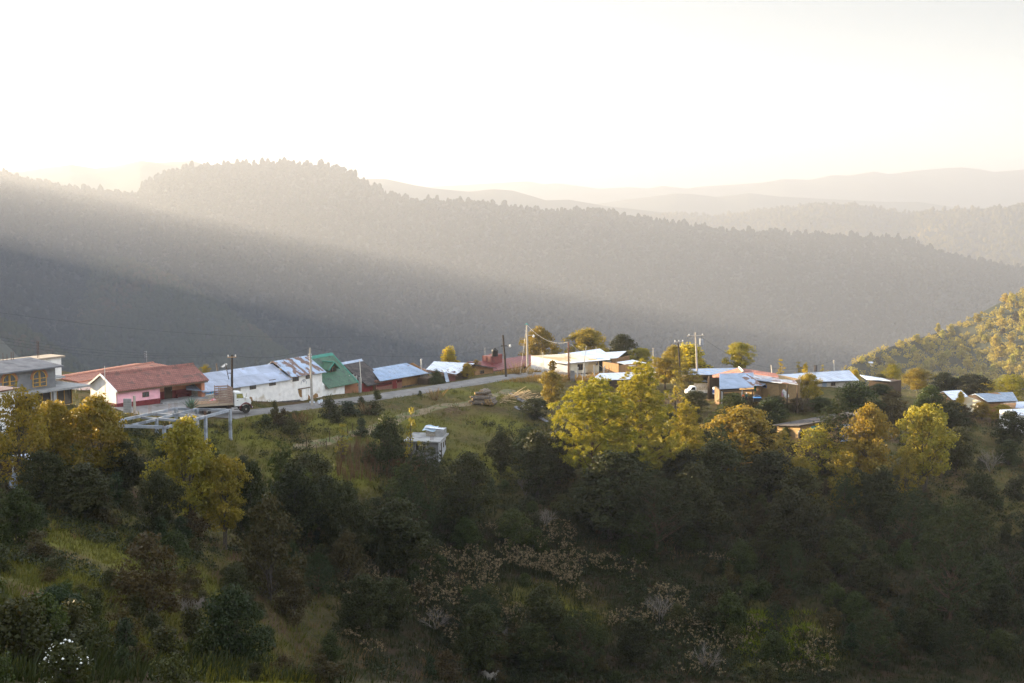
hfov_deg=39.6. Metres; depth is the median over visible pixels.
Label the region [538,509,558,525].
bare bush
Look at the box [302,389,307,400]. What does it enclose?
plastic door cover
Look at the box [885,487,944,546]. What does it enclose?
tree
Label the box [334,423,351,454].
tree
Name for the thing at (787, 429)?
shrub
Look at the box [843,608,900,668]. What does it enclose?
tree
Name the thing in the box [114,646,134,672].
shrub
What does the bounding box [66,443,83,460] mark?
shrub
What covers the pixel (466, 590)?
shrub
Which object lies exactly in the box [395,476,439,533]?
tree
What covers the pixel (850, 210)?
forest
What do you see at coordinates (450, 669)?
shrub
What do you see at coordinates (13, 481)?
metal sheet
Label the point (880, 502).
tree
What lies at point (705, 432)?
shrub
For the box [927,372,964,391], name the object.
tree
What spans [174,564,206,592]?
shrub
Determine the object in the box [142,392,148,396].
window
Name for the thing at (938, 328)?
pine tree
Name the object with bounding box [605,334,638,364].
tree
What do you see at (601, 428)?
tree
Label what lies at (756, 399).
wash basin
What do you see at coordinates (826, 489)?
shrub
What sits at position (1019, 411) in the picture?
corner house
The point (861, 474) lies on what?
tree
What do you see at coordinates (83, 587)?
shrub
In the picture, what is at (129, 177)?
mountain range
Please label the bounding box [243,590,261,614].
shrub
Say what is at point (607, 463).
tree
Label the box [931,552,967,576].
shrub
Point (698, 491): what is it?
tree
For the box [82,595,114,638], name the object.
bush
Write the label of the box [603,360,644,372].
plank shed
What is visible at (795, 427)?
yellow brick building
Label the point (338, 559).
tree
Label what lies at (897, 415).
bush
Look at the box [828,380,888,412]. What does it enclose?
bush
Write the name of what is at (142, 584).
tree
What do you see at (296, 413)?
bush
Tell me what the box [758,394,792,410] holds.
bush
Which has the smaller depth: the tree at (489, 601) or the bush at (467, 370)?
the tree at (489, 601)
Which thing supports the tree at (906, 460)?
on the ground at (496, 413)
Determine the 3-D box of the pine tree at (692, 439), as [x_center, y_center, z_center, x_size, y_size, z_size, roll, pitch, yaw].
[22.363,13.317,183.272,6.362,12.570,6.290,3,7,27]
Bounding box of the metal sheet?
[8,472,17,488]
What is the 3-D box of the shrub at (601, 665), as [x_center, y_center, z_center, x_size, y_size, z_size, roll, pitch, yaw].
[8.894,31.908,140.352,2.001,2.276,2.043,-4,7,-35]
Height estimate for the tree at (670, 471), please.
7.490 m
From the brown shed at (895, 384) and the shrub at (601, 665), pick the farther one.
the brown shed at (895, 384)
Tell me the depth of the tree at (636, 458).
172.35 m
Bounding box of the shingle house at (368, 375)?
[341,359,379,392]
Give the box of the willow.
[361,412,408,474]
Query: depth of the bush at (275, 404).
183.98 m
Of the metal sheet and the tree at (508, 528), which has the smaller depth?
the metal sheet
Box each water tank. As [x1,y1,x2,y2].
[492,348,497,356]
[798,429,804,437]
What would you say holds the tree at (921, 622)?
on the ground at (496, 413)
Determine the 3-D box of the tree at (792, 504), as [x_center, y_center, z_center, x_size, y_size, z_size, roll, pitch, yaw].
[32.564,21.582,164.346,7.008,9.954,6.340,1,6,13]
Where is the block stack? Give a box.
[123,399,131,412]
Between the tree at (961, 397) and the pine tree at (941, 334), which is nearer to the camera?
the tree at (961, 397)
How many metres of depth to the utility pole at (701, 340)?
237.23 m
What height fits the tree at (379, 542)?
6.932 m
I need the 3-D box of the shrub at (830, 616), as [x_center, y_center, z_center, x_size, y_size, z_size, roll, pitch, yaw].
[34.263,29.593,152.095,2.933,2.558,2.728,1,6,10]
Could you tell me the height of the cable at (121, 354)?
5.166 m
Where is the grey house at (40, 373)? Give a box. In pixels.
[0,342,90,407]
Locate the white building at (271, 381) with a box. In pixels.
[186,356,326,401]
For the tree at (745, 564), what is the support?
on the ground at (496, 413)
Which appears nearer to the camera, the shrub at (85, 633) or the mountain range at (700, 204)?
the shrub at (85, 633)
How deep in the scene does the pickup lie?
219.27 m
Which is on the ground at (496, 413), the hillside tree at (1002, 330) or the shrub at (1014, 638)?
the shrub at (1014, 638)
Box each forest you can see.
[0,161,1023,374]
[0,317,90,372]
[72,254,297,372]
[635,201,1023,267]
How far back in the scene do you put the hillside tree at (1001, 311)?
1077.92 m
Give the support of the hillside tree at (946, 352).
on the hill at (953, 360)
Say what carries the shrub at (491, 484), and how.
on the ground at (496, 413)
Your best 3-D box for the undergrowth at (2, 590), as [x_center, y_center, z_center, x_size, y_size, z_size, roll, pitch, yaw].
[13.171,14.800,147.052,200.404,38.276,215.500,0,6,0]
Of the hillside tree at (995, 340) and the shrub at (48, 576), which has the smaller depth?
the shrub at (48, 576)
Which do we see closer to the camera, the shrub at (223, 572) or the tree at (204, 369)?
the shrub at (223, 572)
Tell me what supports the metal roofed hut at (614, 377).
on the ground at (496, 413)
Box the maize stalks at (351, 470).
[335,433,419,481]
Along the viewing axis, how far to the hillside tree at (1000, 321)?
1041.03 m
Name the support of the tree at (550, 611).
on the ground at (496, 413)
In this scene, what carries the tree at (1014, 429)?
on the ground at (496, 413)
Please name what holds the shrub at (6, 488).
on the ground at (496, 413)
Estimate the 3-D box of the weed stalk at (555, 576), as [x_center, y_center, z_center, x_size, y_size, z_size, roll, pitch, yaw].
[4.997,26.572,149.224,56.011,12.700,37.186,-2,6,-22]
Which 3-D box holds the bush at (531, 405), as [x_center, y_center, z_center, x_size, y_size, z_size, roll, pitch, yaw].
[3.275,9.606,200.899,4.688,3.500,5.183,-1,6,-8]
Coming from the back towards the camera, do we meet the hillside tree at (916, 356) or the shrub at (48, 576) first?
the hillside tree at (916, 356)
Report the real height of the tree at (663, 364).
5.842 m
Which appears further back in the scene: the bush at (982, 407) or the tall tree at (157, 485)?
the bush at (982, 407)
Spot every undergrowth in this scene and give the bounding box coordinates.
[0,420,1023,682]
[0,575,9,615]
[823,286,1023,401]
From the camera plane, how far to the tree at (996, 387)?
296.70 m
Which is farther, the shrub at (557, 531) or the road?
the road
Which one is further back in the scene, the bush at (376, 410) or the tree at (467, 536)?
the bush at (376, 410)
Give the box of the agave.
[183,397,198,408]
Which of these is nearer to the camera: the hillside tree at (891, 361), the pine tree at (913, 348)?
the hillside tree at (891, 361)
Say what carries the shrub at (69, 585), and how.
on the ground at (496, 413)
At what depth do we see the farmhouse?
236.83 m
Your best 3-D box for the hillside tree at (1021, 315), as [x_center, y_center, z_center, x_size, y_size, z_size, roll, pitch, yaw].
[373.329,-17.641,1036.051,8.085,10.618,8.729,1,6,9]
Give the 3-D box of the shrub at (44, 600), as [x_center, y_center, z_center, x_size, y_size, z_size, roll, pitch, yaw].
[-18.120,10.710,54.757,2.279,2.476,2.168,1,6,9]
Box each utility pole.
[225,355,235,391]
[309,348,313,405]
[502,335,510,376]
[525,323,534,371]
[568,342,569,379]
[674,340,682,378]
[687,333,703,370]
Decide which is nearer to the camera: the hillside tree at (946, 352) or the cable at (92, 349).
the cable at (92, 349)
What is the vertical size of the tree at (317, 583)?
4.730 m
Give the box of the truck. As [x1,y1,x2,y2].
[190,384,252,414]
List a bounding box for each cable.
[2,337,212,353]
[2,340,231,355]
[2,343,232,357]
[314,346,501,356]
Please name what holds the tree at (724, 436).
on the ground at (496, 413)
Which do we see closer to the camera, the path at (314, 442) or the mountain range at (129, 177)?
the path at (314, 442)
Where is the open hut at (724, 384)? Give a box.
[707,373,761,404]
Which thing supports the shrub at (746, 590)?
on the ground at (496, 413)
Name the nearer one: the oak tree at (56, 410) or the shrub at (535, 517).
the oak tree at (56, 410)
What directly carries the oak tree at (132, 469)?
on the ground at (496, 413)
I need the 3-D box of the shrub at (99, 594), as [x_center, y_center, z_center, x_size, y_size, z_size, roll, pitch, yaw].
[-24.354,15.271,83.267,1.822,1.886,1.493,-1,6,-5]
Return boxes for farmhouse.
[958,392,1017,414]
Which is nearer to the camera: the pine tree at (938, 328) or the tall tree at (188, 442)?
the tall tree at (188, 442)
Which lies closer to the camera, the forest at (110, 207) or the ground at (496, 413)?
the ground at (496, 413)
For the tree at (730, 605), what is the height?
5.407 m
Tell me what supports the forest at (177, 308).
on the spur at (158, 330)
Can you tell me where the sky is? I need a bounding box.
[0,0,1023,188]
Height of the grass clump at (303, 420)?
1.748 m
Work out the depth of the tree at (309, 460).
156.10 m
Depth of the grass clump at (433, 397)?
205.16 m
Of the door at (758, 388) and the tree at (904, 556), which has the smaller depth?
the tree at (904, 556)
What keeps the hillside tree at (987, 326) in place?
on the hill at (953, 360)
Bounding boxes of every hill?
[0,339,18,359]
[845,289,1023,396]
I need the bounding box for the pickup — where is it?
[685,384,707,395]
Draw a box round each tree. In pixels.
[0,381,50,491]
[15,449,68,506]
[21,399,78,461]
[38,462,120,517]
[50,392,136,477]
[94,440,151,493]
[105,530,182,620]
[131,469,186,535]
[139,414,225,523]
[193,454,253,549]
[199,365,210,372]
[228,458,276,552]
[228,492,307,600]
[264,438,298,533]
[269,460,333,539]
[272,566,314,626]
[281,451,336,497]
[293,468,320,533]
[301,552,339,597]
[314,480,374,545]
[315,474,359,528]
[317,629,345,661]
[324,530,370,583]
[327,501,376,563]
[330,573,391,646]
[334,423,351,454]
[355,496,442,573]
[366,515,409,575]
[370,576,419,629]
[383,461,424,503]
[391,441,460,531]
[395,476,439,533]
[404,407,420,469]
[435,450,497,522]
[440,346,460,361]
[448,516,486,552]
[448,603,509,675]
[450,586,504,648]
[483,431,516,472]
[492,508,534,549]
[505,621,555,670]
[509,582,572,641]
[510,426,546,467]
[510,429,564,497]
[518,325,559,355]
[533,429,590,483]
[537,370,564,411]
[546,375,647,474]
[548,360,556,370]
[549,605,612,676]
[555,327,610,361]
[555,425,589,470]
[558,449,666,538]
[558,482,602,525]
[596,356,690,495]
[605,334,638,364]
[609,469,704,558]
[610,450,658,513]
[611,616,657,665]
[627,347,652,369]
[642,423,669,449]
[649,356,682,389]
[651,447,677,484]
[656,448,708,497]
[656,462,733,541]
[657,344,688,369]
[663,397,706,470]
[665,370,682,409]
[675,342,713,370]
[675,440,755,502]
[676,368,705,389]
[697,403,796,471]
[699,405,740,445]
[706,423,745,485]
[709,589,750,640]
[721,342,757,368]
[722,539,755,582]
[730,422,787,459]
[736,449,794,502]
[756,629,792,667]
[759,600,792,635]
[763,486,824,559]
[765,466,831,526]
[776,454,819,499]
[777,359,785,373]
[784,422,849,474]
[796,362,802,372]
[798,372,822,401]
[801,362,807,372]
[813,392,862,473]
[819,518,869,555]
[823,447,862,509]
[827,472,862,524]
[832,466,870,512]
[837,402,899,474]
[841,591,873,622]
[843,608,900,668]
[851,369,861,381]
[855,465,902,532]
[859,356,865,362]
[868,374,891,380]
[874,357,881,366]
[880,363,903,381]
[885,356,896,368]
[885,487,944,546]
[889,444,926,499]
[892,539,916,569]
[895,339,904,347]
[895,403,960,491]
[900,367,937,390]
[903,607,942,648]
[904,493,1000,621]
[910,345,916,352]
[912,334,920,341]
[912,353,921,360]
[921,336,929,349]
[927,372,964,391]
[928,341,936,348]
[933,613,983,670]
[934,323,941,332]
[936,426,980,472]
[938,329,944,339]
[938,352,946,365]
[942,497,1000,553]
[944,348,950,357]
[947,324,954,335]
[952,373,994,394]
[954,336,961,344]
[955,350,968,361]
[955,366,961,375]
[955,391,966,411]
[958,344,966,350]
[959,368,968,375]
[959,472,1003,518]
[963,356,973,369]
[969,554,1015,596]
[973,314,982,322]
[980,380,1000,392]
[981,628,1017,658]
[985,323,993,328]
[989,364,994,372]
[990,334,1001,345]
[990,409,1023,446]
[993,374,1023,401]
[993,438,1023,467]
[994,345,1006,356]
[996,318,1006,326]
[998,308,1004,314]
[999,328,1005,334]
[1000,293,1007,305]
[1004,360,1013,373]
[1006,332,1014,343]
[1007,293,1015,304]
[1007,354,1016,365]
[1010,311,1019,321]
[1012,348,1021,357]
[1016,514,1023,535]
[1019,310,1023,319]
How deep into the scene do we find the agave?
170.10 m
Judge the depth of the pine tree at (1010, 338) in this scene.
993.25 m
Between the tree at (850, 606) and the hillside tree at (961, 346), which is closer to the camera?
the tree at (850, 606)
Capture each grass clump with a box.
[292,412,306,421]
[293,413,313,424]
[357,401,375,414]
[424,387,449,400]
[508,361,529,374]
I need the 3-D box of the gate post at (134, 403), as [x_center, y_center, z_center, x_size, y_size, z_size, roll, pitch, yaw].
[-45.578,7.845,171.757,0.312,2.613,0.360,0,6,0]
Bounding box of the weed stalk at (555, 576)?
[333,516,843,682]
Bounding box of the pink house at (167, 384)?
[85,363,208,406]
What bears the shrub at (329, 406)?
on the ground at (496, 413)
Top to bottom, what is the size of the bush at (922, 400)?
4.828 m
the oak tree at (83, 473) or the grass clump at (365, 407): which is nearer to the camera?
the oak tree at (83, 473)
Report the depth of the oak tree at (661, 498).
162.83 m
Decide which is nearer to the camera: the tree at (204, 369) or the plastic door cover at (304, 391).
the plastic door cover at (304, 391)
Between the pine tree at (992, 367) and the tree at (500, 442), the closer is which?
the tree at (500, 442)
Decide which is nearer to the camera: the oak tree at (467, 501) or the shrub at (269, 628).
the shrub at (269, 628)
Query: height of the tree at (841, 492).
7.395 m
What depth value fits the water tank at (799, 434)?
197.08 m
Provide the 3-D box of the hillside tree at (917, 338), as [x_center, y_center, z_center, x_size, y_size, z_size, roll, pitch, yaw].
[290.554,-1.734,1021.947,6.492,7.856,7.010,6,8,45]
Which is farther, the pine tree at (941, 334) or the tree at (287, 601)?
the pine tree at (941, 334)
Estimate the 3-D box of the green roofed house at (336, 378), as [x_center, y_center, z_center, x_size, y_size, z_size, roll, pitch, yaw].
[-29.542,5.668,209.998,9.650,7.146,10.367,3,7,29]
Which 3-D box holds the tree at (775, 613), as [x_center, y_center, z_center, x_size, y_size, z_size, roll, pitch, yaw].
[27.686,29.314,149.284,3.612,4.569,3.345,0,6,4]
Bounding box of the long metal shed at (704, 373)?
[679,368,735,381]
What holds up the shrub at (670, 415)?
on the ground at (496, 413)
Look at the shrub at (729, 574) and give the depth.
159.05 m
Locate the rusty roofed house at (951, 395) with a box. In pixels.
[934,390,966,401]
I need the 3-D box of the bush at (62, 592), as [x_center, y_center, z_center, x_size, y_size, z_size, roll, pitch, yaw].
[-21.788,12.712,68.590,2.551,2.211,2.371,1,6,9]
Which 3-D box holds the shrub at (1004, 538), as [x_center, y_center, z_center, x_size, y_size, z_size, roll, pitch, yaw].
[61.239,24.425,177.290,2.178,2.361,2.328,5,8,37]
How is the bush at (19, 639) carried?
on the ground at (496, 413)
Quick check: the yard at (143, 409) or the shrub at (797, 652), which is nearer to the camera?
the shrub at (797, 652)
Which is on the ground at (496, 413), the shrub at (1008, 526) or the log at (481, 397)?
the shrub at (1008, 526)
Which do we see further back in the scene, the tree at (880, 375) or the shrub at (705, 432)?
the tree at (880, 375)
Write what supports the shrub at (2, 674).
on the ground at (496, 413)
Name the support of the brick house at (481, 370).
on the ground at (496, 413)
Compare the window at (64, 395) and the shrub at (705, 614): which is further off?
the window at (64, 395)
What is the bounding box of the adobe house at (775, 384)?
[712,366,799,412]
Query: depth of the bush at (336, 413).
186.06 m
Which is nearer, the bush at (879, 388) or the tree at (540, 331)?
the bush at (879, 388)
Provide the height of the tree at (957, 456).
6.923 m
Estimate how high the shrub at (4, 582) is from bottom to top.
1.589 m
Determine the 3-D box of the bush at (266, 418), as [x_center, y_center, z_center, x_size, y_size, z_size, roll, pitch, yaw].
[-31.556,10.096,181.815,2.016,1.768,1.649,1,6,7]
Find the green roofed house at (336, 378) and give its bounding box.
[281,353,358,395]
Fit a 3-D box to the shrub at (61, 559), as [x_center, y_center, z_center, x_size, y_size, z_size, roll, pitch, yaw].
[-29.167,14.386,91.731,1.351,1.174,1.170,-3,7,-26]
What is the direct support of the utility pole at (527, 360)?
on the ground at (496, 413)
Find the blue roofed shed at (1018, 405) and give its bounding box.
[1000,402,1023,408]
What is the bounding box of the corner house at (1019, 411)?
[999,408,1023,427]
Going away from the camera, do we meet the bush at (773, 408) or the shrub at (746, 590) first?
the shrub at (746, 590)
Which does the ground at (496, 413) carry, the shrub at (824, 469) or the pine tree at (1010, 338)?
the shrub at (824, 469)
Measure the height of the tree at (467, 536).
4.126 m
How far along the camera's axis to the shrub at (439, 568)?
149.43 m
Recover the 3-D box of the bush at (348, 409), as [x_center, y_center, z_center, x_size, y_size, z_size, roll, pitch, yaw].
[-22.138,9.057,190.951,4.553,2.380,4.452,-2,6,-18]
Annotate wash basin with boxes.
[753,397,760,401]
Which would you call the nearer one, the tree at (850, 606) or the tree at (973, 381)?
the tree at (850, 606)
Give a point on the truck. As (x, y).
(240, 400)
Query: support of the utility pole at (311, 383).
on the ground at (496, 413)
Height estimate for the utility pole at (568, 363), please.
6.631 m
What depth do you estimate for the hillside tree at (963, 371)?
963.07 m
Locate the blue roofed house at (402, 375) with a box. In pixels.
[373,359,428,390]
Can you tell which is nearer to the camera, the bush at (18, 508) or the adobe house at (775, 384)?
the bush at (18, 508)
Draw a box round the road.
[213,372,586,418]
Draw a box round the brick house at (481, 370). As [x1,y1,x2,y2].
[470,364,495,374]
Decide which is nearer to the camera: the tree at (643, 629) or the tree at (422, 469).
the tree at (643, 629)
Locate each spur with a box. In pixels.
[2,332,83,370]
[79,262,273,370]
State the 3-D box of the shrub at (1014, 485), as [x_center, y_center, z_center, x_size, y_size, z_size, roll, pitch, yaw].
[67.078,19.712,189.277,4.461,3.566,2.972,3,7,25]
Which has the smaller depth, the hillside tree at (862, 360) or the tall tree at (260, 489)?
the tall tree at (260, 489)
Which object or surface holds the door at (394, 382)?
in the blue roofed house at (402, 375)
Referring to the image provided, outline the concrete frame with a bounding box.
[119,403,231,443]
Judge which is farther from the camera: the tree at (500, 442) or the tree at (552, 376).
the tree at (552, 376)
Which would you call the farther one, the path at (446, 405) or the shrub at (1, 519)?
the path at (446, 405)
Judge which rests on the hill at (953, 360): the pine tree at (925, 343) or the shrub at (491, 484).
the pine tree at (925, 343)
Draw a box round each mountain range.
[11,161,202,192]
[366,179,667,216]
[428,167,1023,207]
[597,193,985,215]
[658,204,1023,263]
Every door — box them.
[164,387,171,398]
[392,379,396,388]
[448,371,455,380]
[756,386,761,395]
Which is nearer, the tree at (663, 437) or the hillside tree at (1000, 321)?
the tree at (663, 437)
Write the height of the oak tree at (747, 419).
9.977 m
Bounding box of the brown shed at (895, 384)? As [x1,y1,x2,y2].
[860,375,900,396]
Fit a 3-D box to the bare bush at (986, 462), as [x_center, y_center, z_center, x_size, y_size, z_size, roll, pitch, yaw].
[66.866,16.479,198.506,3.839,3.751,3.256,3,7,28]
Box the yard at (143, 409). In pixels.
[114,402,239,414]
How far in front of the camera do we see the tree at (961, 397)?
232.02 m
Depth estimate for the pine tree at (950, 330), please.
1063.28 m
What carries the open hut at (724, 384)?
on the ground at (496, 413)
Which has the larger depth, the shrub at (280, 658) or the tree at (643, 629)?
the tree at (643, 629)
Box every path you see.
[293,428,373,448]
[368,389,518,428]
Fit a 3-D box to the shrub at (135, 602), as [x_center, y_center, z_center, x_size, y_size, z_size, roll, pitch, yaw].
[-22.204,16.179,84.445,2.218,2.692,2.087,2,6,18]
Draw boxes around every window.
[0,373,17,386]
[30,369,47,386]
[35,392,50,406]
[57,389,72,404]
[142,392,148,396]
[292,377,298,381]
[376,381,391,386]
[415,443,425,450]
[577,364,582,369]
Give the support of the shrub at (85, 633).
on the ground at (496, 413)
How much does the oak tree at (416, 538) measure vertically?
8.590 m
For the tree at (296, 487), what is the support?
on the ground at (496, 413)
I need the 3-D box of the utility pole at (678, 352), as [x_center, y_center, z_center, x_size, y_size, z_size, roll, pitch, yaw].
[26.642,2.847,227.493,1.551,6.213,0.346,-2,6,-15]
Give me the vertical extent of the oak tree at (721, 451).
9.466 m
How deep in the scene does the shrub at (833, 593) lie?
155.65 m
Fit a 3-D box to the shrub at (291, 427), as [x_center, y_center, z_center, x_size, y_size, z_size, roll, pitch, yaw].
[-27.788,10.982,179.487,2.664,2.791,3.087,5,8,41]
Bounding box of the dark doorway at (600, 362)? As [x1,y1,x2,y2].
[599,361,601,372]
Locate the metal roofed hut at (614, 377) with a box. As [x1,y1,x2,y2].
[587,372,652,388]
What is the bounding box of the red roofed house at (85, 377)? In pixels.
[55,362,166,389]
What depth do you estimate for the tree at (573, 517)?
167.68 m
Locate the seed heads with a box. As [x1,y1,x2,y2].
[331,519,839,675]
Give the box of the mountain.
[0,165,1015,373]
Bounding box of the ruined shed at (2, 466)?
[0,453,31,476]
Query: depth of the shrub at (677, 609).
149.82 m
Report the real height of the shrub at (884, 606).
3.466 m
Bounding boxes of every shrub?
[0,482,14,495]
[0,490,11,524]
[0,543,16,575]
[0,579,9,599]
[0,596,54,663]
[0,645,15,682]
[3,423,25,452]
[8,594,68,641]
[18,529,55,559]
[25,589,70,629]
[32,502,51,527]
[34,622,80,653]
[38,557,66,577]
[38,566,58,582]
[45,590,62,612]
[55,556,69,566]
[56,598,99,643]
[59,579,83,603]
[62,593,94,626]
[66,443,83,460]
[72,583,92,593]
[72,622,117,659]
[85,587,113,615]
[87,491,122,528]
[88,474,111,498]
[98,567,123,594]
[104,606,146,644]
[111,617,137,655]
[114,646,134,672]
[115,490,138,515]
[125,534,137,546]
[126,591,149,629]
[142,610,162,634]
[148,441,167,458]
[148,624,190,660]
[152,516,169,544]
[159,529,192,558]
[171,515,191,540]
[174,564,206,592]
[175,583,200,611]
[177,509,211,541]
[179,605,207,639]
[186,625,221,657]
[195,589,214,608]
[204,450,219,460]
[219,562,257,601]
[219,566,231,574]
[222,562,259,591]
[231,634,256,661]
[233,454,249,470]
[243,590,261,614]
[243,605,261,623]
[245,661,270,681]
[262,624,275,646]
[268,654,298,672]
[273,408,290,426]
[280,418,299,434]
[304,653,346,682]
[309,543,333,567]
[313,530,320,543]
[317,396,339,419]
[352,418,369,438]
[393,600,411,624]
[404,562,429,588]
[412,581,429,602]
[423,655,437,679]
[426,563,449,584]
[428,553,447,573]
[428,648,466,681]
[437,600,456,629]
[459,585,479,604]
[479,582,502,610]
[484,660,509,682]
[485,477,500,503]
[488,633,514,663]
[498,479,509,489]
[506,609,518,621]
[525,527,550,552]
[527,511,545,532]
[551,527,566,544]
[591,654,611,672]
[662,602,693,628]
[663,408,674,425]
[685,602,723,636]
[691,414,705,425]
[697,422,710,442]
[711,542,724,556]
[720,562,740,585]
[721,623,743,647]
[723,563,740,582]
[736,581,758,599]
[745,395,757,407]
[751,578,773,602]
[757,660,779,682]
[765,413,777,427]
[769,583,793,611]
[778,427,791,439]
[793,648,802,659]
[817,458,831,473]
[819,480,831,494]
[819,581,846,607]
[819,607,845,628]
[841,622,861,648]
[870,598,893,627]
[877,566,902,596]
[890,528,915,553]
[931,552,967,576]
[976,455,990,468]
[984,552,1007,573]
[991,499,1003,508]
[992,633,1023,654]
[995,528,1012,544]
[1001,477,1023,501]
[1002,522,1011,533]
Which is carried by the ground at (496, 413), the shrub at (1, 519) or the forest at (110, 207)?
the shrub at (1, 519)
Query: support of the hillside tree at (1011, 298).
on the hill at (953, 360)
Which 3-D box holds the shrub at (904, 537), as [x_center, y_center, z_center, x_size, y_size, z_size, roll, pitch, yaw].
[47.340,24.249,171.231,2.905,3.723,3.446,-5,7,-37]
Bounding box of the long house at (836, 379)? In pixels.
[777,365,858,387]
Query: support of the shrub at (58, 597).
on the ground at (496, 413)
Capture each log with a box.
[474,391,490,394]
[474,396,489,398]
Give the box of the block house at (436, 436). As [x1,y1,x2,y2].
[404,425,448,467]
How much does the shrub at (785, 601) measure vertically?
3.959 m
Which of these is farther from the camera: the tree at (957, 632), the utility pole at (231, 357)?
the utility pole at (231, 357)
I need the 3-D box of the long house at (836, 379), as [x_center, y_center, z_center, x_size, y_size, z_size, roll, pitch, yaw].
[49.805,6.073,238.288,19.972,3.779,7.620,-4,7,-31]
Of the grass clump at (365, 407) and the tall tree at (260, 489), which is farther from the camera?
the grass clump at (365, 407)
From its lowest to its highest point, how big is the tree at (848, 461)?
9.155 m
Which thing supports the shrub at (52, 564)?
on the ground at (496, 413)
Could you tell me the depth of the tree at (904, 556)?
167.34 m
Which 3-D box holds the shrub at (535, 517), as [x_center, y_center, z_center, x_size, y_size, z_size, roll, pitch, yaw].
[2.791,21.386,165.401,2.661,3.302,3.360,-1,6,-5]
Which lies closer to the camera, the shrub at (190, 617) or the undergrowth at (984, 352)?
the shrub at (190, 617)
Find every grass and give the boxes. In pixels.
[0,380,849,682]
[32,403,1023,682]
[493,367,606,382]
[734,606,835,660]
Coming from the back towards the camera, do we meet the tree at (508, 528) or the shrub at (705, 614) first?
the tree at (508, 528)
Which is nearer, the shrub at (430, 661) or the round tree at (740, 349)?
the shrub at (430, 661)
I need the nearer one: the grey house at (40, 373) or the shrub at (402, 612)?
the shrub at (402, 612)
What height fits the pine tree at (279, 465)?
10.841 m
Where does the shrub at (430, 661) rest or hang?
on the ground at (496, 413)
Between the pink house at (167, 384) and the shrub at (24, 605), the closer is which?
the shrub at (24, 605)
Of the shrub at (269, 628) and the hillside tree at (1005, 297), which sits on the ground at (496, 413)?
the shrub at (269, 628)
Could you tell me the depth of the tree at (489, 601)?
140.81 m
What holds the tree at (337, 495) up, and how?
on the ground at (496, 413)
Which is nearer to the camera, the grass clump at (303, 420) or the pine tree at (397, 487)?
the pine tree at (397, 487)
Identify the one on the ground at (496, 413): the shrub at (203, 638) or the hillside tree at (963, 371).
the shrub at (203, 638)
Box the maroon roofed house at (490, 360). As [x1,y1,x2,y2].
[468,354,531,371]
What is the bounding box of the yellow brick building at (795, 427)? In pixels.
[774,412,864,445]
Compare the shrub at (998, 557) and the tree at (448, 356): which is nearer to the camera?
the shrub at (998, 557)
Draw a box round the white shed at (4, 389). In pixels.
[0,386,19,434]
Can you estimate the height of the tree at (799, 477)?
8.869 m
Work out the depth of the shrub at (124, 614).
66.53 m
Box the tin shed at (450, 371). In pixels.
[418,361,474,384]
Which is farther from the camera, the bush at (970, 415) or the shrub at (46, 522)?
the bush at (970, 415)
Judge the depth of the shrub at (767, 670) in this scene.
139.96 m
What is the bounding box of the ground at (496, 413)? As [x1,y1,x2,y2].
[0,371,1023,682]
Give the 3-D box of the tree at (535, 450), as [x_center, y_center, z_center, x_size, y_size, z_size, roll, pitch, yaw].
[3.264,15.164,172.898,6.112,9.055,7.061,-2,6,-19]
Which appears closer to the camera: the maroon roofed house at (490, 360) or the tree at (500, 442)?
the tree at (500, 442)
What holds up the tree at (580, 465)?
on the ground at (496, 413)
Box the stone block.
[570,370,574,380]
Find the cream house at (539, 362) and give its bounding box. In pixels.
[531,349,629,372]
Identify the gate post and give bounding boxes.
[133,396,135,413]
[359,360,361,392]
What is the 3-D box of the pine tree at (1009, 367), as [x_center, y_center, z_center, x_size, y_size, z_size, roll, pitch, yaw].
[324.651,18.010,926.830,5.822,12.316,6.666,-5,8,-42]
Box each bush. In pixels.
[0,485,49,549]
[0,614,30,656]
[37,639,94,682]
[39,583,71,611]
[46,615,75,651]
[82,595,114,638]
[148,650,205,682]
[176,595,204,613]
[197,582,275,664]
[260,414,271,426]
[270,400,278,415]
[288,410,300,418]
[328,410,346,423]
[332,400,364,416]
[356,396,365,406]
[359,400,385,415]
[373,389,381,399]
[420,606,453,629]
[428,369,445,384]
[460,362,476,377]
[515,476,532,494]
[517,397,549,419]
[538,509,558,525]
[644,592,674,623]
[681,390,710,413]
[693,642,724,669]
[716,392,749,413]
[753,397,792,421]
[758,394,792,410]
[783,397,814,412]
[804,396,834,413]
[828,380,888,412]
[869,383,897,396]
[876,389,911,422]
[906,393,932,417]
[916,384,948,407]
[935,400,977,432]
[960,405,979,422]
[969,401,993,418]
[977,449,1005,471]
[990,404,1013,420]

